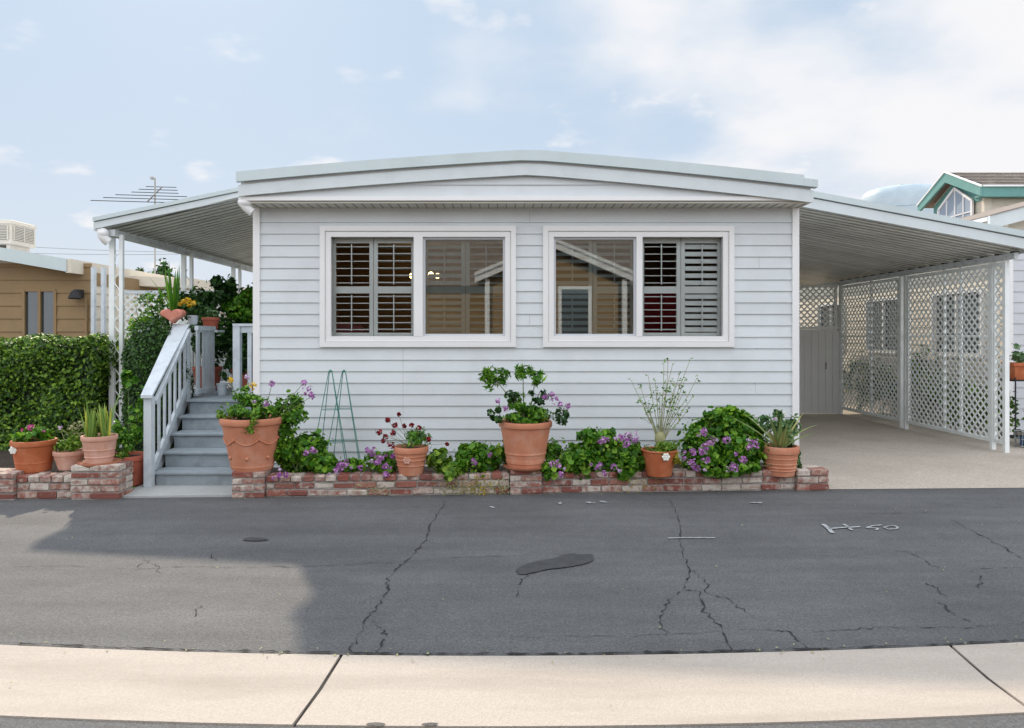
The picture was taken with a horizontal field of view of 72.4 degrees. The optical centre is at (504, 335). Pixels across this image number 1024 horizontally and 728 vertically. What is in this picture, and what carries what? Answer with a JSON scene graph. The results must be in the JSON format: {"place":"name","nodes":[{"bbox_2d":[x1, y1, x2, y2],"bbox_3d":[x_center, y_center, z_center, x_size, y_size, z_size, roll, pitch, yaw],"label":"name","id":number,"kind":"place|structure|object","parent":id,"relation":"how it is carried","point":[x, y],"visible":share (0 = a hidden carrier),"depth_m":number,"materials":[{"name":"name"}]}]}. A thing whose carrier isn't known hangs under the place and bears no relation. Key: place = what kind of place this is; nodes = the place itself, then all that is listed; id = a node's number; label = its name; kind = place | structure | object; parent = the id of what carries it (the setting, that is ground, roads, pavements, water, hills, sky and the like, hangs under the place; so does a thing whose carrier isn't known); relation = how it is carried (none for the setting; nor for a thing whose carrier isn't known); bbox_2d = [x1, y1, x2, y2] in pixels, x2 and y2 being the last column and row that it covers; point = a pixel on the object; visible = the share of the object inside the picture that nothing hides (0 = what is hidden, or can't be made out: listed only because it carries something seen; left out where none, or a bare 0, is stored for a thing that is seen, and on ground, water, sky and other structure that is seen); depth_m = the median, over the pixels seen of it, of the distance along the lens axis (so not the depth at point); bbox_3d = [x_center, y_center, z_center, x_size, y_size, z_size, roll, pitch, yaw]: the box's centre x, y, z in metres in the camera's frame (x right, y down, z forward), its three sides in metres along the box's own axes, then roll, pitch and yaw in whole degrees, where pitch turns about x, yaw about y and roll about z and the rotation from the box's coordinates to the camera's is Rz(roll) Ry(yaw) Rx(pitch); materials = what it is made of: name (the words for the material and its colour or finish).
{"place":"outdoors","nodes":[
{"label":"outdoors","id":0,"kind":"place"},
{"bbox_2d":[38,247,158,251],"bbox_3d":[-15.907,-4.491,35.000,23.160,0.608,0.024,0,0,-5],"label":"overhead wire","id":1,"kind":"object","parent":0,"point":[103,250],"visible":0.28,"depth_m":34.59,"materials":[{"name":"metal"}]},
{"bbox_2d":[36,253,163,254],"bbox_3d":[-15.907,-4.536,35.000,23.160,1.031,0.024,0,0,-5],"label":"overhead wire","id":2,"kind":"object","parent":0,"point":[106,254],"visible":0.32,"depth_m":34.65,"materials":[{"name":"metal"}]},
{"bbox_2d":[0,247,228,366],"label":"neighbour house","id":3,"kind":"structure","parent":0,"point":[41,293],"depth_m":12.99,"materials":[{"name":"beige"}]},
{"bbox_2d":[0,220,36,251],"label":"rooftop cooler","id":4,"kind":"object","parent":3,"relation":"on","point":[17,235],"visible":0.99,"depth_m":15.62,"materials":[{"name":"beige metal"}]},
{"bbox_2d":[22,289,56,337],"bbox_3d":[-8.636,-0.287,13.005,0.634,1.174,0.070,0,0,0],"label":"window","id":5,"kind":"structure","parent":3,"relation":"in","point":[39,308],"depth_m":13.02,"materials":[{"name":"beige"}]},
{"bbox_2d":[90,176,186,273],"bbox_3d":[-8.819,-2.550,17.598,2.470,2.900,1.234,0,0,-6],"label":"tv antenna","id":6,"kind":"object","parent":3,"relation":"attached to","point":[154,186],"visible":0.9,"depth_m":17.48,"materials":[{"name":"metal"}]},
{"bbox_2d":[122,484,232,497],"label":"entry path","id":7,"kind":"structure","parent":0,"point":[157,491],"depth_m":7.11,"materials":[{"name":"grey concrete"}]},
{"bbox_2d":[141,324,250,486],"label":"porch staircase","id":8,"kind":"structure","parent":7,"relation":"on","point":[197,454],"depth_m":7.79,"materials":[{"name":"grey paint"}]},
{"bbox_2d":[149,266,185,322],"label":"potted plant","id":9,"kind":"object","parent":8,"relation":"on","point":[173,314],"visible":1,"depth_m":8.71,"materials":[{"name":"green plant"}]},
{"bbox_2d":[178,297,209,324],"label":"potted plant","id":10,"kind":"object","parent":8,"relation":"on","point":[193,316],"visible":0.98,"depth_m":8.92,"materials":[{"name":"green plant"}]},
{"bbox_2d":[232,324,252,397],"bbox_3d":[-3.107,0.309,8.621,0.460,0.922,0.098,0,0,0],"label":"railing panel","id":11,"kind":"object","parent":8,"relation":"on","point":[238,330],"visible":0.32,"depth_m":8.58,"materials":[{"name":"white paint"}]},
{"bbox_2d":[336,324,364,332],"bbox_3d":[-2.150,0.320,8.765,0.920,0.960,0.730,0,0,0],"label":"armchair","id":12,"kind":"object","parent":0,"point":[348,326],"visible":0.05,"depth_m":8.97,"materials":[{"name":"red fabric"}]},
{"bbox_2d":[0,488,1023,727],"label":"road","id":13,"kind":"structure","parent":0,"point":[688,572],"depth_m":4.70,"materials":[{"name":"grey asphalt"}]},
{"bbox_2d":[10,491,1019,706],"bbox_3d":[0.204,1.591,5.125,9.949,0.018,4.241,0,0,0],"label":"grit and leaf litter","id":14,"kind":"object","parent":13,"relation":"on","point":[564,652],"visible":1,"depth_m":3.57,"materials":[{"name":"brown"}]},
{"bbox_2d":[0,0,1023,326],"label":"sky","id":15,"kind":"structure","parent":0,"point":[99,99],"materials":[{"name":"blue"}]},
{"bbox_2d":[644,293,675,332],"bbox_3d":[2.020,0.075,9.015,0.920,1.450,0.730,0,0,0],"label":"armchair","id":16,"kind":"object","parent":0,"point":[658,312],"depth_m":9.20,"materials":[{"name":"red fabric"}]},
{"bbox_2d":[799,403,1023,488],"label":"driveway","id":17,"kind":"structure","parent":0,"point":[850,450],"depth_m":9.35,"materials":[{"name":"beige concrete"}]},
{"bbox_2d":[799,284,837,330],"bbox_3d":[5.110,0.270,14.408,3.460,2.660,0.055,0,0,0],"label":"lattice screen","id":18,"kind":"object","parent":17,"relation":"on","point":[834,286],"visible":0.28,"depth_m":14.40,"materials":[{"name":"white wood"}]},
{"bbox_2d":[799,329,838,413],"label":"carport gate","id":19,"kind":"structure","parent":17,"relation":"on","point":[818,371],"depth_m":14.33,"materials":[{"name":"wood"}]},
{"bbox_2d":[843,350,875,409],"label":"garden bush","id":20,"kind":"object","parent":17,"relation":"on","point":[856,379],"visible":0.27,"depth_m":14.82,"materials":[{"name":"green plant"}]},
{"bbox_2d":[861,358,896,414],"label":"garden bush","id":21,"kind":"object","parent":17,"relation":"on","point":[882,386],"visible":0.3,"depth_m":13.81,"materials":[{"name":"green plant"}]},
{"bbox_2d":[839,260,1008,452],"bbox_3d":[6.883,0.280,11.960,0.085,2.640,4.772,0,0,0],"label":"lattice screen","id":22,"kind":"object","parent":17,"relation":"on","point":[904,351],"visible":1,"depth_m":11.20,"materials":[{"name":"white wood"}]},
{"bbox_2d":[911,344,942,424],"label":"garden bush","id":23,"kind":"object","parent":17,"relation":"on","point":[928,388],"visible":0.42,"depth_m":12.47,"materials":[{"name":"green plant"}]},
{"bbox_2d":[936,375,987,432],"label":"garden bush","id":24,"kind":"object","parent":17,"relation":"on","point":[966,405],"visible":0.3,"depth_m":11.38,"materials":[{"name":"green plant"}]},
{"bbox_2d":[971,385,1023,432],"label":"garden bush","id":25,"kind":"object","parent":17,"relation":"on","point":[1011,405],"visible":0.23,"depth_m":10.49,"materials":[{"name":"green plant"}]},
{"bbox_2d":[999,377,1023,438],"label":"plant stand","id":26,"kind":"object","parent":17,"relation":"on","point":[1015,435],"visible":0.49,"depth_m":10.16,"materials":[{"name":"metal"}]},
{"bbox_2d":[1000,343,1023,379],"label":"potted plant","id":27,"kind":"object","parent":26,"relation":"on","point":[1016,369],"visible":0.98,"depth_m":10.20,"materials":[{"name":"green plant"}]},
{"bbox_2d":[1014,430,1023,446],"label":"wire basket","id":28,"kind":"object","parent":17,"relation":"on","point":[1021,443],"visible":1,"depth_m":10.05,"materials":[{"name":"metal"}]},
{"bbox_2d":[916,171,1023,294],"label":"neighbour house","id":29,"kind":"structure","parent":0,"point":[958,194],"depth_m":20.99,"materials":[{"name":"beige"}]},
{"bbox_2d":[937,187,973,217],"bbox_3d":[13.853,-3.647,21.550,0.075,1.864,1.670,0,0,0],"label":"window","id":30,"kind":"structure","parent":29,"relation":"in","point":[957,204],"depth_m":21.44,"materials":[{"name":"glass"}]},
{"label":"ground","id":31,"kind":"structure","parent":0,"visible":0},
{"bbox_2d":[0,447,132,499],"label":"brick planter","id":32,"kind":"object","parent":31,"relation":"on","point":[114,481],"visible":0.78,"depth_m":6.85,"materials":[{"name":"brick"}]},
{"bbox_2d":[8,424,57,473],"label":"potted plant","id":33,"kind":"object","parent":32,"relation":"on","point":[31,448],"visible":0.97,"depth_m":7.00,"materials":[{"name":"green plant"}]},
{"bbox_2d":[0,333,136,450],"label":"hedge","id":34,"kind":"object","parent":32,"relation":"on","point":[50,381],"visible":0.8,"depth_m":8.94,"materials":[{"name":"green plant"}]},
{"bbox_2d":[52,420,84,470],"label":"potted plant","id":35,"kind":"object","parent":32,"relation":"on","point":[66,458],"visible":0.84,"depth_m":7.08,"materials":[{"name":"green plant"}]},
{"bbox_2d":[76,387,122,467],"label":"potted plant","id":36,"kind":"object","parent":32,"relation":"on","point":[99,448],"visible":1,"depth_m":6.92,"materials":[{"name":"green plant"}]},
{"bbox_2d":[111,416,143,488],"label":"potted plant","id":37,"kind":"object","parent":32,"relation":"on","point":[136,458],"visible":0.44,"depth_m":7.37,"materials":[{"name":"green plant"}]},
{"bbox_2d":[120,369,144,449],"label":"garden sprig","id":38,"kind":"object","parent":32,"relation":"on","point":[138,410],"visible":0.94,"depth_m":7.71,"materials":[{"name":"green plant"}]},
{"bbox_2d":[118,315,194,467],"bbox_3d":[-4.293,0.772,8.621,0.762,2.057,0.917,0,0,0],"label":"clipped shrub","id":39,"kind":"object","parent":32,"relation":"in","point":[146,349],"visible":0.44,"depth_m":8.34,"materials":[{"name":"green plant"}]},
{"bbox_2d":[123,286,179,336],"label":"climbing vine","id":40,"kind":"object","parent":31,"relation":"on","point":[160,299],"visible":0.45,"depth_m":9.02,"materials":[{"name":"green plant"}]},
{"bbox_2d":[148,258,175,276],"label":"tree","id":41,"kind":"object","parent":31,"relation":"on","point":[160,270],"visible":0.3,"depth_m":41.78,"materials":[{"name":"green plant"}]},
{"bbox_2d":[93,187,252,447],"bbox_3d":[-4.110,-0.248,12.096,2.420,3.695,6.208,0,0,0],"label":"porch awning","id":42,"kind":"object","parent":31,"relation":"on","point":[216,227],"visible":0.43,"depth_m":9.64,"materials":[{"name":"white metal"}]},
{"bbox_2d":[124,290,232,387],"bbox_3d":[-6.200,0.370,13.260,2.200,2.460,0.060,0,0,0],"label":"lattice screen","id":43,"kind":"object","parent":31,"relation":"on","point":[133,292],"visible":0.12,"depth_m":13.25,"materials":[{"name":"white paint"}]},
{"bbox_2d":[130,276,245,365],"bbox_3d":[-7.150,0.170,18.300,1.700,2.860,7.400,0,0,0],"label":"neighbour awning","id":44,"kind":"object","parent":31,"relation":"on","point":[159,282],"visible":0.05,"depth_m":14.60,"materials":[{"name":"beige metal"}]},
{"bbox_2d":[188,382,244,413],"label":"porch deck","id":45,"kind":"structure","parent":31,"relation":"on","point":[229,388],"depth_m":9.31,"materials":[{"name":"grey paint"}]},
{"bbox_2d":[195,326,215,395],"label":"porch gate","id":46,"kind":"structure","parent":45,"relation":"on","point":[208,359],"depth_m":9.08,"materials":[{"name":"white paint"}]},
{"bbox_2d":[177,274,234,390],"bbox_3d":[-4.282,-0.058,9.995,0.892,1.671,0.738,0,0,-29],"label":"potted shrub","id":47,"kind":"object","parent":45,"relation":"on","point":[212,300],"visible":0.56,"depth_m":9.94,"materials":[{"name":"green plant"}]},
{"bbox_2d":[191,327,231,385],"bbox_3d":[-3.764,0.294,12.300,1.761,0.862,5.232,0,0,0],"label":"deck railing","id":48,"kind":"object","parent":45,"relation":"on","point":[229,374],"visible":0.03,"depth_m":10.54,"materials":[{"name":"white paint"}]},
{"bbox_2d":[200,306,224,393],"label":"potted plant","id":49,"kind":"object","parent":45,"relation":"on","point":[208,320],"visible":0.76,"depth_m":9.39,"materials":[{"name":"green plant"}]},
{"bbox_2d":[216,371,228,395],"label":"potted plant","id":50,"kind":"object","parent":45,"relation":"on","point":[221,389],"visible":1,"depth_m":9.11,"materials":[{"name":"green plant"}]},
{"bbox_2d":[218,274,252,330],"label":"potted shrub","id":51,"kind":"object","parent":45,"relation":"on","point":[232,280],"visible":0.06,"depth_m":10.43,"materials":[{"name":"green plant"}]},
{"bbox_2d":[221,284,252,340],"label":"potted shrub","id":52,"kind":"object","parent":45,"relation":"on","point":[243,314],"visible":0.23,"depth_m":10.05,"materials":[{"name":"green plant"}]},
{"bbox_2d":[223,333,252,388],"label":"potted shrub","id":53,"kind":"object","parent":45,"relation":"on","point":[228,364],"visible":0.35,"depth_m":9.44,"materials":[{"name":"green plant"}]},
{"bbox_2d":[236,150,817,466],"bbox_3d":[0.224,-0.209,13.896,6.343,3.619,12.608,0,0,0],"label":"mobile home","id":54,"kind":"object","parent":31,"relation":"on","point":[555,266],"visible":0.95,"depth_m":7.99,"materials":[{"name":"white"}]},
{"bbox_2d":[320,226,515,346],"bbox_3d":[-0.991,-0.564,8.055,2.232,1.378,0.199,0,0,0],"label":"window","id":55,"kind":"structure","parent":54,"relation":"in","point":[419,237],"depth_m":8.01,"materials":[{"name":"white glass"}]},
{"bbox_2d":[543,226,733,346],"bbox_3d":[1.521,-0.564,8.055,2.175,1.378,0.199,0,0,0],"label":"window","id":56,"kind":"structure","parent":54,"relation":"in","point":[636,236],"depth_m":8.09,"materials":[{"name":"white glass"}]},
{"bbox_2d":[799,191,1023,288],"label":"carport","id":57,"kind":"object","parent":54,"relation":"attached to","point":[844,240],"visible":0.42,"depth_m":10.16,"materials":[{"name":"white metal"}]},
{"bbox_2d":[232,462,828,498],"bbox_3d":[0.309,1.478,7.443,6.048,0.284,0.794,0,0,-3],"label":"brick planter","id":58,"kind":"object","parent":31,"relation":"on","point":[258,484],"visible":0.79,"depth_m":7.07,"materials":[{"name":"brick"}]},
{"bbox_2d":[215,374,314,471],"bbox_3d":[-2.392,0.864,7.081,1.020,0.971,0.668,0,0,0],"label":"potted plant","id":59,"kind":"object","parent":58,"relation":"on","point":[252,436],"visible":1,"depth_m":6.95,"materials":[{"name":"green plant"}]},
{"bbox_2d":[271,412,349,480],"bbox_3d":[-2.021,1.110,7.191,0.839,0.735,0.651,0,0,-13],"label":"flowering bush","id":60,"kind":"object","parent":58,"relation":"on","point":[307,454],"visible":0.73,"depth_m":7.17,"materials":[{"name":"green plant"}]},
{"bbox_2d":[309,369,346,471],"bbox_3d":[-1.857,0.904,7.470,0.408,1.094,0.249,0,0,0],"label":"garden trellis","id":61,"kind":"object","parent":58,"relation":"on","point":[329,371],"visible":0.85,"depth_m":7.44,"materials":[{"name":"green metal"}]},
{"bbox_2d":[327,370,359,459],"bbox_3d":[-1.736,0.906,7.570,0.408,1.089,0.249,0,0,0],"label":"garden trellis","id":62,"kind":"object","parent":58,"relation":"on","point":[351,414],"visible":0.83,"depth_m":7.53,"materials":[{"name":"green metal"}]},
{"bbox_2d":[338,446,397,477],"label":"flowering bush","id":63,"kind":"object","parent":58,"relation":"in","point":[385,462],"visible":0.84,"depth_m":7.13,"materials":[{"name":"green plant"}]},
{"bbox_2d":[352,472,399,495],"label":"creeper tuft","id":64,"kind":"object","parent":58,"relation":"attached to","point":[377,488],"visible":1,"depth_m":6.98,"materials":[{"name":"green plant"}]},
{"bbox_2d":[375,412,448,476],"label":"potted plant","id":65,"kind":"object","parent":58,"relation":"on","point":[410,459],"visible":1,"depth_m":7.03,"materials":[{"name":"green plant"}]},
{"bbox_2d":[425,447,465,481],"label":"trailing bush","id":66,"kind":"object","parent":58,"relation":"on","point":[438,459],"visible":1,"depth_m":7.05,"materials":[{"name":"green plant"}]},
{"bbox_2d":[434,477,478,494],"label":"creeper tuft","id":67,"kind":"object","parent":58,"relation":"attached to","point":[451,486],"visible":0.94,"depth_m":7.03,"materials":[{"name":"green plant"}]},
{"bbox_2d":[450,476,502,494],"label":"creeper tuft","id":68,"kind":"object","parent":58,"relation":"attached to","point":[480,487],"visible":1,"depth_m":7.04,"materials":[{"name":"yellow plant"}]},
{"bbox_2d":[447,440,506,477],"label":"flowering bush","id":69,"kind":"object","parent":58,"relation":"in","point":[475,456],"visible":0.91,"depth_m":7.20,"materials":[{"name":"green plant"}]},
{"bbox_2d":[473,474,509,494],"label":"creeper tuft","id":70,"kind":"object","parent":58,"relation":"attached to","point":[498,486],"visible":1,"depth_m":7.06,"materials":[{"name":"green plant"}]},
{"bbox_2d":[478,363,570,471],"bbox_3d":[0.188,0.814,7.200,0.948,1.090,0.550,0,0,0],"label":"potted plant","id":71,"kind":"object","parent":58,"relation":"on","point":[525,430],"visible":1,"depth_m":7.06,"materials":[{"name":"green plant"}]},
{"bbox_2d":[540,437,566,481],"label":"flowering bush","id":72,"kind":"object","parent":58,"relation":"in","point":[551,464],"visible":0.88,"depth_m":7.11,"materials":[{"name":"green plant"}]},
{"bbox_2d":[552,426,645,480],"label":"flowering bush","id":73,"kind":"object","parent":58,"relation":"in","point":[606,450],"visible":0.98,"depth_m":7.16,"materials":[{"name":"green plant"}]},
{"bbox_2d":[627,472,658,491],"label":"creeper tuft","id":74,"kind":"object","parent":58,"relation":"attached to","point":[644,484],"visible":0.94,"depth_m":7.14,"materials":[{"name":"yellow plant"}]},
{"bbox_2d":[628,358,700,477],"bbox_3d":[1.620,0.823,7.151,0.742,1.208,0.388,0,0,0],"label":"potted plant","id":75,"kind":"object","parent":58,"relation":"on","point":[661,457],"visible":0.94,"depth_m":7.11,"materials":[{"name":"green plant"}]},
{"bbox_2d":[676,404,771,478],"bbox_3d":[2.343,1.126,7.313,1.143,0.782,0.784,0,0,0],"label":"flowering bush","id":76,"kind":"object","parent":58,"relation":"in","point":[714,445],"visible":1,"depth_m":7.26,"materials":[{"name":"green plant"}]},
{"bbox_2d":[729,409,815,477],"bbox_3d":[2.777,1.132,7.324,0.964,0.716,0.393,0,0,0],"label":"potted plant","id":77,"kind":"object","parent":58,"relation":"on","point":[783,454],"visible":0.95,"depth_m":7.28,"materials":[{"name":"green plant"}]},
{"bbox_2d":[293,647,1021,726],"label":"gutter bed","id":78,"kind":"object","parent":31,"relation":"on","point":[332,670],"visible":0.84,"depth_m":3.21,"materials":[{"name":"grey concrete"}]},
{"bbox_2d":[0,645,339,726],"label":"gutter slab","id":79,"kind":"structure","parent":78,"relation":"on","point":[167,687],"depth_m":3.22,"materials":[{"name":"concrete"}]},
{"bbox_2d":[296,646,1023,727],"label":"gutter slab","id":80,"kind":"structure","parent":78,"relation":"on","point":[752,688],"depth_m":3.17,"materials":[{"name":"concrete"}]},
{"bbox_2d":[952,642,1023,705],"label":"gutter slab","id":81,"kind":"structure","parent":78,"relation":"on","point":[1001,665],"depth_m":3.44,"materials":[{"name":"concrete"}]},
{"bbox_2d":[861,184,933,212],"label":"storage tank","id":82,"kind":"object","parent":31,"relation":"on","point":[908,196],"visible":0.19,"depth_m":42.03,"materials":[{"name":"metal"}]},
{"bbox_2d":[799,202,1023,434],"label":"neighbour house","id":83,"kind":"structure","parent":31,"relation":"on","point":[1011,216],"depth_m":12.55,"materials":[{"name":"grey"}]},
{"bbox_2d":[817,302,844,350],"bbox_3d":[8.045,-0.225,17.250,0.090,1.170,1.400,0,0,0],"label":"window","id":84,"kind":"structure","parent":83,"relation":"in","point":[821,306],"depth_m":17.23,"materials":[{"name":"grey glass"}]},
{"bbox_2d":[865,297,896,353],"bbox_3d":[8.045,-0.225,14.850,0.090,1.170,1.400,0,0,0],"label":"window","id":85,"kind":"structure","parent":83,"relation":"in","point":[886,310],"depth_m":14.85,"materials":[{"name":"grey glass"}]},
{"bbox_2d":[931,288,984,356],"bbox_3d":[8.045,-0.225,12.450,0.090,1.170,1.400,0,0,0],"label":"window","id":86,"kind":"structure","parent":83,"relation":"in","point":[977,304],"depth_m":12.43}
]}

